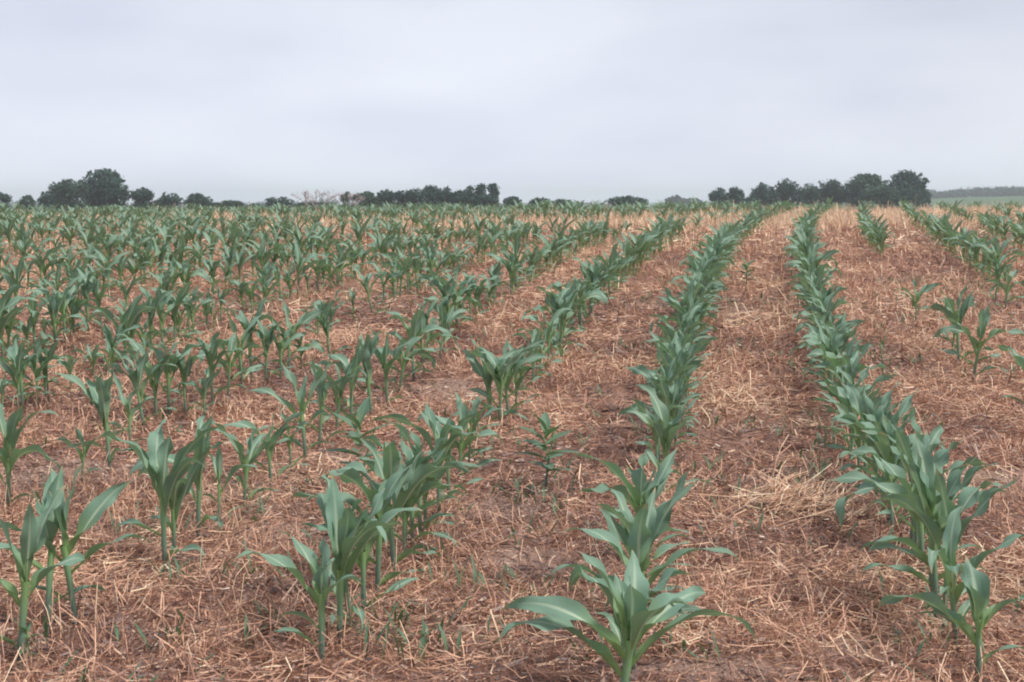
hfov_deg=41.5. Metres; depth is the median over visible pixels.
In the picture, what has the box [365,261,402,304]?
corn plant
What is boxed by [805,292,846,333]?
corn plant
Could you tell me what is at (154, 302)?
corn plant
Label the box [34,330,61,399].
broadleaf weed
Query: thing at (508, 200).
bush
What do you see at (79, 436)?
corn plant
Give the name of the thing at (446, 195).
hedge tree
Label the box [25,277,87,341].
corn plant
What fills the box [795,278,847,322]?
corn plant
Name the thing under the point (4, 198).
round tree
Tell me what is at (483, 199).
bush
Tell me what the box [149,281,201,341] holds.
corn plant
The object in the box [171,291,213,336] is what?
corn plant
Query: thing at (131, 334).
corn plant
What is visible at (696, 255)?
corn plant
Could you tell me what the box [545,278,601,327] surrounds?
corn plant
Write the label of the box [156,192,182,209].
tree
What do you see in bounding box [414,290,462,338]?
corn plant
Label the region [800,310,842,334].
corn plant
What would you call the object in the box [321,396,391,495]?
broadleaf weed
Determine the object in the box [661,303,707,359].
corn plant
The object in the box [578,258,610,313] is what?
corn plant
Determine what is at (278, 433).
corn plant
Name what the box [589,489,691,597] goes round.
corn plant
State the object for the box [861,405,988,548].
corn plant
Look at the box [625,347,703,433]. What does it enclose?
corn plant
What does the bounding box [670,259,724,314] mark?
corn plant
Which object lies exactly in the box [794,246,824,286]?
corn plant
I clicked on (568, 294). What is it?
corn plant
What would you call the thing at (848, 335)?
corn plant
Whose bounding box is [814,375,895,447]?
corn plant
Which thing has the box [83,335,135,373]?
corn plant
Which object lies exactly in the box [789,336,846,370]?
corn plant
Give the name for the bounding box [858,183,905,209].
bush
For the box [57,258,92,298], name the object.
corn plant
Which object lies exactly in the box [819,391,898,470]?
corn plant
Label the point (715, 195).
tree
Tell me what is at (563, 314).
corn plant
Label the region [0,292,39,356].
corn plant
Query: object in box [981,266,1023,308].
corn plant
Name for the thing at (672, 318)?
corn plant
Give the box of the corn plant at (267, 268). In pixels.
[248,260,288,300]
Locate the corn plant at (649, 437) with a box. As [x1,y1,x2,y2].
[631,402,675,459]
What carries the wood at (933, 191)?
on the ground at (774, 448)
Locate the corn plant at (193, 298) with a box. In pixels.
[167,283,202,335]
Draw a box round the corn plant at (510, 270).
[484,251,531,296]
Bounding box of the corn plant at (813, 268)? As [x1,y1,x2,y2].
[793,260,829,296]
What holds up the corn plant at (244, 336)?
on the ground at (774, 448)
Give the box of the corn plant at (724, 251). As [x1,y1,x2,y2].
[689,245,741,276]
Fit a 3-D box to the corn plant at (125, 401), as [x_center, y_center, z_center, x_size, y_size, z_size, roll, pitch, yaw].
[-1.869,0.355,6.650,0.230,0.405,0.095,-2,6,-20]
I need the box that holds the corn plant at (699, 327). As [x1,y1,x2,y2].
[676,306,717,343]
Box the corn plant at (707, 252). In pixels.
[678,243,718,276]
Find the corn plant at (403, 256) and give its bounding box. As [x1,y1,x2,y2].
[382,246,428,294]
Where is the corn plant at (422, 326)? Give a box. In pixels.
[388,312,458,372]
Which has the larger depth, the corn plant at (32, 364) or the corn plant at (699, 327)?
the corn plant at (699, 327)
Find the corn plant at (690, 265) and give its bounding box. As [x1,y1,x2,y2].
[679,256,726,294]
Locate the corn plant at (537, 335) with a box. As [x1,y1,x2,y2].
[512,329,547,382]
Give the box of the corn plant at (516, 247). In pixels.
[489,229,533,289]
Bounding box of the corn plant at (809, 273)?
[803,267,836,311]
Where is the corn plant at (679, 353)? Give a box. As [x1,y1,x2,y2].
[642,337,718,403]
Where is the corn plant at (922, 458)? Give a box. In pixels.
[824,437,975,619]
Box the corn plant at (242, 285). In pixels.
[223,275,253,312]
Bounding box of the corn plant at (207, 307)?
[189,288,226,331]
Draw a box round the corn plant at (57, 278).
[46,263,70,292]
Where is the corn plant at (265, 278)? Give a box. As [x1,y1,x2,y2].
[243,268,276,306]
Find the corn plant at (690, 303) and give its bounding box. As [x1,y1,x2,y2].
[656,286,721,342]
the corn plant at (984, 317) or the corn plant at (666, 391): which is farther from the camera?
the corn plant at (984, 317)
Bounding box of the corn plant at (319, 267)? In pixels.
[289,245,333,293]
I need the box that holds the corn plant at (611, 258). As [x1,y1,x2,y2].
[586,242,627,300]
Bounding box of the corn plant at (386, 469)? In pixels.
[330,438,470,571]
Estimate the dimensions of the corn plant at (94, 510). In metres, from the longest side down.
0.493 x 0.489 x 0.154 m
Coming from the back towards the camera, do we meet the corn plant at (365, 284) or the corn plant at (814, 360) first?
the corn plant at (365, 284)
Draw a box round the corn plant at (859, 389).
[828,385,873,437]
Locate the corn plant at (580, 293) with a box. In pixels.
[571,275,588,324]
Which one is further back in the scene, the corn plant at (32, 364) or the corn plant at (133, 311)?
the corn plant at (133, 311)
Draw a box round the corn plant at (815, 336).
[802,329,847,369]
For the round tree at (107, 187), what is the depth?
148.32 m
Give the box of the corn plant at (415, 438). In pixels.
[373,420,455,542]
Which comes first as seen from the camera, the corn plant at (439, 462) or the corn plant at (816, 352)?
the corn plant at (439, 462)
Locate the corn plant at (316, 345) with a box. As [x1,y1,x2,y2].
[276,329,324,368]
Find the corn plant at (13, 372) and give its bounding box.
[0,339,42,409]
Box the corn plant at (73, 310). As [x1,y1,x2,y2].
[56,299,89,339]
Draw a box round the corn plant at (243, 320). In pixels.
[216,295,273,379]
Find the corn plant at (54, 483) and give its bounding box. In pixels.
[0,465,105,626]
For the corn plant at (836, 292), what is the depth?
9.92 m
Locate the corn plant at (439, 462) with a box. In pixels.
[398,443,480,529]
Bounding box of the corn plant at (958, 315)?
[927,282,993,362]
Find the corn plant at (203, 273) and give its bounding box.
[156,255,210,295]
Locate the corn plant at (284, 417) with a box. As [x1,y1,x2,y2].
[258,412,309,473]
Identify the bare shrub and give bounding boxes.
[291,190,337,210]
[333,191,365,207]
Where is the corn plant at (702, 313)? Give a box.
[686,306,717,332]
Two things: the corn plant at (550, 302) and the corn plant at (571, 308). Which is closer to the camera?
the corn plant at (550, 302)
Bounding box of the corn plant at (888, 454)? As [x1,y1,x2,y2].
[828,406,940,520]
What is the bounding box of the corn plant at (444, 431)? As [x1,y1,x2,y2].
[370,401,478,512]
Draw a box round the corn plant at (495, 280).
[482,266,507,308]
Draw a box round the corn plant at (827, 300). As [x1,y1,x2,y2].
[797,291,849,338]
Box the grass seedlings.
[0,271,1023,681]
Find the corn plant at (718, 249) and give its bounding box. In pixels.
[691,238,731,277]
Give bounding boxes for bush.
[19,195,35,210]
[37,191,58,211]
[149,200,163,210]
[183,192,213,210]
[209,202,220,209]
[219,200,244,210]
[245,203,266,208]
[265,196,293,211]
[291,201,326,209]
[467,194,498,208]
[502,195,521,206]
[529,197,549,208]
[551,198,572,208]
[607,195,648,207]
[742,195,760,207]
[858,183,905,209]
[897,187,925,208]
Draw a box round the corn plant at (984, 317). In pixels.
[933,305,1023,381]
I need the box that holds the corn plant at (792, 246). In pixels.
[783,239,837,267]
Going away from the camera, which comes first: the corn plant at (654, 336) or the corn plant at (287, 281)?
the corn plant at (654, 336)
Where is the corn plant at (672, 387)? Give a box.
[671,378,696,429]
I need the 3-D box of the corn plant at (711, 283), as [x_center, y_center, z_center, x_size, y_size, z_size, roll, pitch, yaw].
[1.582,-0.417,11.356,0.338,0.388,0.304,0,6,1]
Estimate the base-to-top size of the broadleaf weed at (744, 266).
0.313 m
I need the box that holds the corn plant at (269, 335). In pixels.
[248,315,293,382]
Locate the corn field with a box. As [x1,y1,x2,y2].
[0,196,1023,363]
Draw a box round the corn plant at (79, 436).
[54,427,112,480]
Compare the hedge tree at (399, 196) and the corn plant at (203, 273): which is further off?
the hedge tree at (399, 196)
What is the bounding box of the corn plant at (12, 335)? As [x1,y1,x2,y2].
[10,326,22,342]
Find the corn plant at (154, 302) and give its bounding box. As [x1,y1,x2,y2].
[137,284,173,357]
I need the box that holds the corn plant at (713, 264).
[691,259,722,302]
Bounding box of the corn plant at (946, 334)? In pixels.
[938,298,975,355]
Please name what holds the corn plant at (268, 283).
on the ground at (774, 448)
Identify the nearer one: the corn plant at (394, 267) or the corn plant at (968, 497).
the corn plant at (968, 497)
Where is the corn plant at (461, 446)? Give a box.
[416,397,503,481]
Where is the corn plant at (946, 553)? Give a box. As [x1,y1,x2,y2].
[916,506,1023,648]
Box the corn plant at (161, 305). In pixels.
[143,285,194,349]
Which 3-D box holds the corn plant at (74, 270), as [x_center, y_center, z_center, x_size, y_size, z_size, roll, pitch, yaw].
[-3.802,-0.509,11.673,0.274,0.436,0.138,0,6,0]
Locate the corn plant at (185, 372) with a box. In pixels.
[159,341,208,416]
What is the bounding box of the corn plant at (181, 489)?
[117,448,206,558]
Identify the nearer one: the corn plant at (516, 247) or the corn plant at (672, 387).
the corn plant at (672, 387)
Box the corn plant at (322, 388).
[291,352,348,448]
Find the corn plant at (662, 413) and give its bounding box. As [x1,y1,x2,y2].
[631,384,710,499]
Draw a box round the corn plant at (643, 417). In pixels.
[617,403,681,470]
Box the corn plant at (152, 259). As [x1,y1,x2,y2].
[129,234,175,282]
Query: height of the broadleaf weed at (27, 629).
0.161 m
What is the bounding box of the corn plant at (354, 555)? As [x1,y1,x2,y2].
[316,492,400,631]
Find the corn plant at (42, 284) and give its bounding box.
[29,270,56,305]
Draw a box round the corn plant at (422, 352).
[377,329,437,391]
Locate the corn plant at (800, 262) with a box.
[785,249,841,284]
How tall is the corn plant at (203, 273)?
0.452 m
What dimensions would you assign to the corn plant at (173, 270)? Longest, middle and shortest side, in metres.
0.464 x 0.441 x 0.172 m
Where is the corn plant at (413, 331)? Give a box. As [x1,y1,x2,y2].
[364,303,452,380]
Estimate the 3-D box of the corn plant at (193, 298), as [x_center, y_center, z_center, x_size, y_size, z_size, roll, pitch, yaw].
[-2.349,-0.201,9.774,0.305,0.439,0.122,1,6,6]
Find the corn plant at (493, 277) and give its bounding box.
[460,272,503,310]
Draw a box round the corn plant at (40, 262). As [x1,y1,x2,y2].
[20,243,68,284]
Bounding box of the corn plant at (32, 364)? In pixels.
[13,336,78,405]
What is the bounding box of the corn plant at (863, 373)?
[825,364,875,428]
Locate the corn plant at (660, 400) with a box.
[646,373,692,418]
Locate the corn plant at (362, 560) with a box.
[290,489,422,608]
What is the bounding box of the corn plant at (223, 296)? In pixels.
[211,283,229,323]
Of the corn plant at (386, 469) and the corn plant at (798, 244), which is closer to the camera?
the corn plant at (386, 469)
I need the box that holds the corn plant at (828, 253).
[784,241,841,278]
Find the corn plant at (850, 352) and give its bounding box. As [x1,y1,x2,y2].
[798,331,891,387]
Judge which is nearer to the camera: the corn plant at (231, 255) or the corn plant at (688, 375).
the corn plant at (688, 375)
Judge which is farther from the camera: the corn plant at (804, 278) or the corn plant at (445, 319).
the corn plant at (804, 278)
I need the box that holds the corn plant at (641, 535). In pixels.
[543,487,743,669]
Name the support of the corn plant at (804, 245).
on the ground at (774, 448)
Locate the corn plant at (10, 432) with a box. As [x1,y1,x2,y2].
[0,403,60,513]
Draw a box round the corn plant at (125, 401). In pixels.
[108,372,153,447]
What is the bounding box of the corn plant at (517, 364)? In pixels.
[474,337,548,418]
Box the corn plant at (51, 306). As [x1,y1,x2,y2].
[27,292,87,348]
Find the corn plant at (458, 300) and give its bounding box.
[423,276,481,338]
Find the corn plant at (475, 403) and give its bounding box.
[451,395,499,440]
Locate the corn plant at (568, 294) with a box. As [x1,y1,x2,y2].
[542,278,576,337]
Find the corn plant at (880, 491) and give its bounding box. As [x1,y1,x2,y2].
[850,454,903,517]
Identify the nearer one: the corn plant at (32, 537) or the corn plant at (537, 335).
the corn plant at (32, 537)
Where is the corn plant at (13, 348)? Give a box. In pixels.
[0,335,57,406]
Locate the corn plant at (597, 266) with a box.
[572,256,615,303]
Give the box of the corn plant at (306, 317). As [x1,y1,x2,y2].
[251,301,329,370]
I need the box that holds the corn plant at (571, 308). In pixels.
[565,290,585,336]
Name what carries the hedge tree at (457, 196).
on the ground at (774, 448)
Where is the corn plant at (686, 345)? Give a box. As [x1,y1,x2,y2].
[683,342,701,385]
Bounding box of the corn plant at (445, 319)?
[433,300,468,358]
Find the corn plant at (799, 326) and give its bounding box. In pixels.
[792,306,853,347]
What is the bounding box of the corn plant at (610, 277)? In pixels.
[577,269,618,313]
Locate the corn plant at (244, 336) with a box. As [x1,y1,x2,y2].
[199,311,267,388]
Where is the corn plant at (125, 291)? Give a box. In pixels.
[107,274,143,309]
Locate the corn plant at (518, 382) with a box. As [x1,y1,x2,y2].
[506,351,546,411]
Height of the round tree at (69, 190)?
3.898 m
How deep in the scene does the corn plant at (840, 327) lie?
8.20 m
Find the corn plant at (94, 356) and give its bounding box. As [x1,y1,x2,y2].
[71,344,106,380]
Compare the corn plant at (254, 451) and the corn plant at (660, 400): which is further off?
the corn plant at (660, 400)
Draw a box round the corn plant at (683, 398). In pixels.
[671,382,698,416]
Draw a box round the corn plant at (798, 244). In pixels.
[785,236,828,266]
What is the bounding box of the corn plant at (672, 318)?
[649,296,712,341]
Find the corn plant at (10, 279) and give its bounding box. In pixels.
[0,255,33,308]
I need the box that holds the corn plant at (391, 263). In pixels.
[379,253,420,298]
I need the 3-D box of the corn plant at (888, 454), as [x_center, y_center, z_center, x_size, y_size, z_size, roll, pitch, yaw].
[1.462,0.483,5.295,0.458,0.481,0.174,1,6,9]
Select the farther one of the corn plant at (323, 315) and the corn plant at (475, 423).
the corn plant at (323, 315)
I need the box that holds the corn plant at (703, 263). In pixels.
[687,254,721,294]
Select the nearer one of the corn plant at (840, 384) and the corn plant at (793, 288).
the corn plant at (840, 384)
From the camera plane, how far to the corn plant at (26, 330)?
9.36 m
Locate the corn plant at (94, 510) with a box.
[0,463,157,623]
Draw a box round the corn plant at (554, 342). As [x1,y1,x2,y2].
[543,332,569,357]
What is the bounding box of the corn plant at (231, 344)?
[196,332,265,395]
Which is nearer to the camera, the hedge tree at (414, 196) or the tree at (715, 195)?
the hedge tree at (414, 196)
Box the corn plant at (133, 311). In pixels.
[83,293,158,372]
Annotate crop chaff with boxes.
[0,294,1023,681]
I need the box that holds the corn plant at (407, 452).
[357,426,458,547]
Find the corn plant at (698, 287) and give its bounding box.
[666,275,716,327]
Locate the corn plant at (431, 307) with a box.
[408,299,443,347]
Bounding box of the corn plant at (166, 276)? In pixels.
[153,268,169,288]
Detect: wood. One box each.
[5,189,938,208]
[931,186,1023,198]
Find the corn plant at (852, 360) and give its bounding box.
[834,333,878,372]
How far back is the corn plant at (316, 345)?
8.70 m
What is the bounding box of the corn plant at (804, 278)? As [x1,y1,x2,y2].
[791,270,830,287]
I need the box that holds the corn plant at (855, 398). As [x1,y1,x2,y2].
[811,382,882,474]
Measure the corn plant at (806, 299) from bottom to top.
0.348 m
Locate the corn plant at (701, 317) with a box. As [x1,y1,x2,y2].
[673,303,715,337]
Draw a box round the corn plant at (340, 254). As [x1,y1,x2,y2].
[316,244,363,288]
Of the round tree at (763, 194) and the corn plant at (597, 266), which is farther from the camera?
the round tree at (763, 194)
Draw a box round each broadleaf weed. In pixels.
[0,616,47,667]
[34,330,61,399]
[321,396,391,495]
[515,412,580,489]
[735,257,756,285]
[871,334,890,374]
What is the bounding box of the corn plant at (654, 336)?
[649,331,690,381]
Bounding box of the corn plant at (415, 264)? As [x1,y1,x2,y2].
[397,243,429,290]
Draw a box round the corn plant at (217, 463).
[195,447,257,517]
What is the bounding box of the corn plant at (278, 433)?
[219,412,308,485]
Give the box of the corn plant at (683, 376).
[659,369,693,394]
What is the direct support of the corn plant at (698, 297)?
on the ground at (774, 448)
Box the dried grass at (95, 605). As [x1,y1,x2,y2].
[94,582,97,631]
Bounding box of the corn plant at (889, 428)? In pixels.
[847,406,918,510]
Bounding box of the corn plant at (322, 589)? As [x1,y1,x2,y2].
[235,531,363,666]
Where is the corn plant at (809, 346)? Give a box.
[807,326,845,374]
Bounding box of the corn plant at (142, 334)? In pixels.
[118,313,167,355]
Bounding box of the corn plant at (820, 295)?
[802,281,852,327]
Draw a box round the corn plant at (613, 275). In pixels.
[592,260,619,303]
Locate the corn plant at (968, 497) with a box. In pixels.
[868,468,1019,628]
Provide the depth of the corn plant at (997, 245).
13.00 m
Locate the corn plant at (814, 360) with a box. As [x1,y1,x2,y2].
[805,352,844,385]
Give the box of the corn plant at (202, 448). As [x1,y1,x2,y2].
[128,412,222,538]
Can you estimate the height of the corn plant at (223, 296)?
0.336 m
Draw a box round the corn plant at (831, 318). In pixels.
[802,311,866,359]
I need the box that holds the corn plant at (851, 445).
[828,383,889,462]
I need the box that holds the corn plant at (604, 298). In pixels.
[547,273,607,327]
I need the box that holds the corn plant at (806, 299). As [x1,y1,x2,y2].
[798,286,811,313]
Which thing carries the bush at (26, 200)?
on the ground at (774, 448)
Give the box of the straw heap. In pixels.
[676,434,910,535]
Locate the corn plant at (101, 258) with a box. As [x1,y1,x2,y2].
[82,247,129,294]
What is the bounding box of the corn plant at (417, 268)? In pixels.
[389,251,429,294]
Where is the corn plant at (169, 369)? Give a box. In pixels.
[142,338,204,417]
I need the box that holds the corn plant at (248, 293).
[229,275,269,317]
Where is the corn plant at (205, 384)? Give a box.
[177,368,220,420]
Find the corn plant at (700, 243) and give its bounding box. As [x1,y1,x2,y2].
[699,236,731,277]
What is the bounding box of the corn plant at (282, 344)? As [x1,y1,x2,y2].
[255,319,305,378]
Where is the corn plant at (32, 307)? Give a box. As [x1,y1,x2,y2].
[22,291,40,350]
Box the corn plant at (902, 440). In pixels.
[876,416,965,562]
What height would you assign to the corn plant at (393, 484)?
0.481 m
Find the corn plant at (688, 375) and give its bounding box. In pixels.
[655,363,704,405]
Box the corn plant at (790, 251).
[784,237,816,264]
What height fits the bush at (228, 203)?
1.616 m
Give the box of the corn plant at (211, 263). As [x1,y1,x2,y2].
[200,254,227,297]
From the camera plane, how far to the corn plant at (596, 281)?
10.78 m
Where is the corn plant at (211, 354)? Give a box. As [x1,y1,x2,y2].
[182,328,246,406]
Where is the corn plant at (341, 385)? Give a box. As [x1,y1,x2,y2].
[305,362,369,434]
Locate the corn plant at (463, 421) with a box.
[418,410,482,498]
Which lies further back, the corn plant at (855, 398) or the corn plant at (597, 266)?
the corn plant at (597, 266)
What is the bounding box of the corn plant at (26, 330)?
[12,315,46,352]
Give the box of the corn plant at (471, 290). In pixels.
[446,271,489,316]
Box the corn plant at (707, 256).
[684,251,722,298]
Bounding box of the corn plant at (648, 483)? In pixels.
[626,465,688,557]
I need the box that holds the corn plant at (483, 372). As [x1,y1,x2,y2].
[462,335,527,424]
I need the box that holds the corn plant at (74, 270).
[60,257,82,293]
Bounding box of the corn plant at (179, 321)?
[147,294,204,339]
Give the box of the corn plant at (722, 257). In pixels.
[700,248,736,274]
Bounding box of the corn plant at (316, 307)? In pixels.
[301,300,330,339]
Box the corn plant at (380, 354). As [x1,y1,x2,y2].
[357,325,422,405]
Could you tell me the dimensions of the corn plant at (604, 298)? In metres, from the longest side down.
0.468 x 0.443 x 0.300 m
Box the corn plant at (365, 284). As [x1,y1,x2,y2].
[351,266,382,312]
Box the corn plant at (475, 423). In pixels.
[455,391,504,462]
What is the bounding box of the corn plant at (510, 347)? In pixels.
[505,340,542,394]
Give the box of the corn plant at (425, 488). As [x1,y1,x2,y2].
[360,453,468,561]
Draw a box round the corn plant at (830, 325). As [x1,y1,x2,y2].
[825,310,859,361]
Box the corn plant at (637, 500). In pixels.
[574,448,690,579]
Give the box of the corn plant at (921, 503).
[870,443,1005,591]
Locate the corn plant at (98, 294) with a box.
[76,267,121,330]
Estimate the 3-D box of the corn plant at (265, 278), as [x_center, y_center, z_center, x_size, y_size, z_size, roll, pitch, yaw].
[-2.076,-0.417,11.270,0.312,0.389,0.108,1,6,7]
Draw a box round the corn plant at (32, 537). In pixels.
[0,485,86,669]
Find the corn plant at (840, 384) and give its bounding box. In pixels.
[817,361,862,422]
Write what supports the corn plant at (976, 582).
on the ground at (774, 448)
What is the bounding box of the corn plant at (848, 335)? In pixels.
[801,324,859,385]
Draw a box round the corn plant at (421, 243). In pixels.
[413,235,448,285]
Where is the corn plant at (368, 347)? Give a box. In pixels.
[357,331,379,417]
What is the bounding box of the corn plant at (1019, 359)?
[997,344,1023,403]
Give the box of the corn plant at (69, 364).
[53,354,89,391]
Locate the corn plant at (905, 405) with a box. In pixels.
[838,389,944,504]
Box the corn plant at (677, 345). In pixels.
[664,337,707,398]
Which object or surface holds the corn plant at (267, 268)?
on the ground at (774, 448)
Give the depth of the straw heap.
5.33 m
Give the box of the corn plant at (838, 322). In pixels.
[808,316,851,335]
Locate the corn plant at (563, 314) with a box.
[551,292,587,348]
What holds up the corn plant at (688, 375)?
on the ground at (774, 448)
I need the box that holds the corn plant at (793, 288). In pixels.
[786,272,834,299]
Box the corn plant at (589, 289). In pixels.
[570,284,598,321]
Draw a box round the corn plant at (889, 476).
[853,438,911,529]
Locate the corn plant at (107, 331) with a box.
[92,318,143,375]
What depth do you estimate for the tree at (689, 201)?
476.16 m
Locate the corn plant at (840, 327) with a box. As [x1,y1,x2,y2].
[809,320,852,378]
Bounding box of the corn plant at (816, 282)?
[789,264,832,324]
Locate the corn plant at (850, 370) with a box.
[842,357,859,413]
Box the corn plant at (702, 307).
[660,291,715,345]
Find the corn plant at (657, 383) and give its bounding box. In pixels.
[641,377,697,446]
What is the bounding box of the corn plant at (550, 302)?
[532,286,584,351]
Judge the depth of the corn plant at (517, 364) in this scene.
7.36 m
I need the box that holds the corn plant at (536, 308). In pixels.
[522,285,585,340]
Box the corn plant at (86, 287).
[60,268,101,333]
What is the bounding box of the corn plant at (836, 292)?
[801,287,847,327]
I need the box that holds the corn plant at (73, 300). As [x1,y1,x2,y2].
[38,279,98,334]
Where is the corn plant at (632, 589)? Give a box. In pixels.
[498,550,754,681]
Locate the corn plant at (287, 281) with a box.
[272,263,306,301]
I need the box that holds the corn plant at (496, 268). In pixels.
[483,261,500,301]
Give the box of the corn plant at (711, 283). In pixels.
[680,270,721,300]
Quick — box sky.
[0,0,1023,205]
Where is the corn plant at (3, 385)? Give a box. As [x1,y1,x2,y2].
[0,369,8,406]
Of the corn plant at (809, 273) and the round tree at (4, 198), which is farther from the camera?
the round tree at (4, 198)
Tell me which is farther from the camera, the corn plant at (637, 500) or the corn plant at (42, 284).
the corn plant at (42, 284)
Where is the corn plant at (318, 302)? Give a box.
[309,289,348,329]
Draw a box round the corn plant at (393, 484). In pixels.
[304,452,424,595]
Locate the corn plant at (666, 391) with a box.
[652,369,697,452]
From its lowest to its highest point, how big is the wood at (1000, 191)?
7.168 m
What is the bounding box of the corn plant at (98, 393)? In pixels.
[52,373,141,470]
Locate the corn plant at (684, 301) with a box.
[657,285,710,337]
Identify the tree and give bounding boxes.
[0,192,12,209]
[48,178,91,211]
[77,168,129,211]
[128,187,154,207]
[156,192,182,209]
[355,190,381,208]
[374,189,394,208]
[394,190,407,206]
[403,188,426,206]
[421,185,443,207]
[439,185,453,206]
[449,190,468,206]
[464,185,474,208]
[472,183,488,203]
[487,183,499,205]
[664,194,688,208]
[683,198,702,209]
[708,187,729,210]
[726,185,744,206]
[750,182,779,209]
[774,178,804,208]
[801,183,820,208]
[817,178,844,207]
[839,172,884,209]
[882,169,932,208]
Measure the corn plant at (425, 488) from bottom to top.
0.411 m
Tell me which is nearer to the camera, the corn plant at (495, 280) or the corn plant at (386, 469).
the corn plant at (386, 469)
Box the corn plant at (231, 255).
[219,243,243,288]
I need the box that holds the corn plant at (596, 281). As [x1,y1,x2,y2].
[572,278,599,318]
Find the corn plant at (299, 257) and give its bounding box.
[283,237,325,298]
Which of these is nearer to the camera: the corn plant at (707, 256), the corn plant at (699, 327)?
the corn plant at (699, 327)
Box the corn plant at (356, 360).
[317,338,362,429]
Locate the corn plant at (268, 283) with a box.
[249,276,282,311]
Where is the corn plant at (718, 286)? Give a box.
[683,268,729,312]
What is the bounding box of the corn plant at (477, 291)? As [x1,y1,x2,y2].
[463,280,489,318]
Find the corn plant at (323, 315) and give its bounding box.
[306,298,342,339]
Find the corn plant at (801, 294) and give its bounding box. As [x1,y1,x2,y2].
[791,286,826,313]
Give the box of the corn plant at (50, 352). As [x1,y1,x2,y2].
[25,340,58,396]
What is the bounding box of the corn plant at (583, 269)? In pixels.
[580,262,600,313]
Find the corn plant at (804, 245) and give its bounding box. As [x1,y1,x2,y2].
[786,237,821,273]
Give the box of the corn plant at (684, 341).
[653,331,697,377]
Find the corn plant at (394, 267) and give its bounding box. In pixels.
[374,254,417,301]
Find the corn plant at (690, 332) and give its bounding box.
[664,322,711,371]
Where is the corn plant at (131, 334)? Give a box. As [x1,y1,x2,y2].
[91,295,153,362]
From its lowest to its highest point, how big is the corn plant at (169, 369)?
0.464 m
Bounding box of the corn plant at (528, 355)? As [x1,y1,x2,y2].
[506,348,541,390]
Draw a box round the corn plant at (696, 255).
[690,249,727,284]
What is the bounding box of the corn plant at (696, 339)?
[659,338,708,382]
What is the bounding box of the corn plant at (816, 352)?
[803,339,872,401]
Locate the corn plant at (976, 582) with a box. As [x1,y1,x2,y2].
[877,555,1023,681]
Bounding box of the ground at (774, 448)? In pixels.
[0,196,1023,681]
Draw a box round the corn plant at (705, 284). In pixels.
[687,274,718,325]
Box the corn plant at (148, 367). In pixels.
[113,333,182,420]
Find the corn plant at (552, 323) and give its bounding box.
[521,306,572,367]
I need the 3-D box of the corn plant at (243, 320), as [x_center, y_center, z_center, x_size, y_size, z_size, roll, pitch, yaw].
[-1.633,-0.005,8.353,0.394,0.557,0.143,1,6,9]
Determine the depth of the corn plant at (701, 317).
9.69 m
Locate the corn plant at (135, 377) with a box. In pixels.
[110,347,176,429]
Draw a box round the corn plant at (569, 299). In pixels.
[538,282,593,336]
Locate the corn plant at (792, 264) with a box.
[788,251,832,278]
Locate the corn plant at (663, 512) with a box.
[593,469,695,642]
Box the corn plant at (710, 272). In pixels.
[675,264,724,321]
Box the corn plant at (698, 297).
[683,281,705,313]
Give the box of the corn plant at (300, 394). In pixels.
[248,362,335,462]
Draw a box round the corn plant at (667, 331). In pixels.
[649,311,708,361]
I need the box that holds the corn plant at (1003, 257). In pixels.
[978,253,1023,289]
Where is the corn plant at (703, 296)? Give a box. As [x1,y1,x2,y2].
[674,281,711,315]
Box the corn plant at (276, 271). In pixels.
[269,261,288,301]
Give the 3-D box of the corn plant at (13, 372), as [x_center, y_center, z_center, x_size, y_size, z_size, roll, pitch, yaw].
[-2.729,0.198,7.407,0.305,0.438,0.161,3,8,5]
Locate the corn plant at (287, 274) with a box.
[281,258,296,296]
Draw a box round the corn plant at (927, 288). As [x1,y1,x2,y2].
[893,278,941,321]
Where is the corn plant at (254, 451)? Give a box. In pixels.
[204,420,303,508]
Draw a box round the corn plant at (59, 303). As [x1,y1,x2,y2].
[31,284,73,342]
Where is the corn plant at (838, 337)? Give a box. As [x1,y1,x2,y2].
[800,314,862,386]
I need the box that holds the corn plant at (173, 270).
[150,257,198,293]
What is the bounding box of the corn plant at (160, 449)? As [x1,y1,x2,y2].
[97,418,221,571]
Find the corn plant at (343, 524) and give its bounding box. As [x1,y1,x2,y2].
[322,473,391,642]
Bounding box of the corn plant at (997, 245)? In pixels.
[969,236,1023,281]
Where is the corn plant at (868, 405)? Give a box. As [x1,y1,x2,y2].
[849,372,900,495]
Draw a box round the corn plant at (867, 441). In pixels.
[842,434,874,470]
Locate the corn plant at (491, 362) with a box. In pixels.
[466,346,538,422]
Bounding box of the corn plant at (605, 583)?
[569,552,690,681]
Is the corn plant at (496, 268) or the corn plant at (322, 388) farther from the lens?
the corn plant at (496, 268)
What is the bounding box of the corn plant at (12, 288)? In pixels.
[0,284,31,356]
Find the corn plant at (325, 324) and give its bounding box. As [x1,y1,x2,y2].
[294,300,350,357]
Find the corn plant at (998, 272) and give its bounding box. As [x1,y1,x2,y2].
[982,253,1016,302]
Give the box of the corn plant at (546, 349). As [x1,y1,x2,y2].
[506,325,565,375]
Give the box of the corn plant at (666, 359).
[655,341,713,420]
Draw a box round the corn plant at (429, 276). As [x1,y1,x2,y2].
[416,263,488,326]
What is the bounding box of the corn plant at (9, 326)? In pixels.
[3,304,29,358]
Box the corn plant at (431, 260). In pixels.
[412,240,453,289]
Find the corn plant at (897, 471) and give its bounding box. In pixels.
[835,440,983,572]
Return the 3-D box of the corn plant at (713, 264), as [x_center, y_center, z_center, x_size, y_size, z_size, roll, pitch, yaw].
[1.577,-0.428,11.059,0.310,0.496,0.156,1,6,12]
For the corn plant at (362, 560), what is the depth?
4.07 m
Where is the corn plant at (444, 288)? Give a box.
[426,266,474,328]
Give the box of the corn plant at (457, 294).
[429,271,480,326]

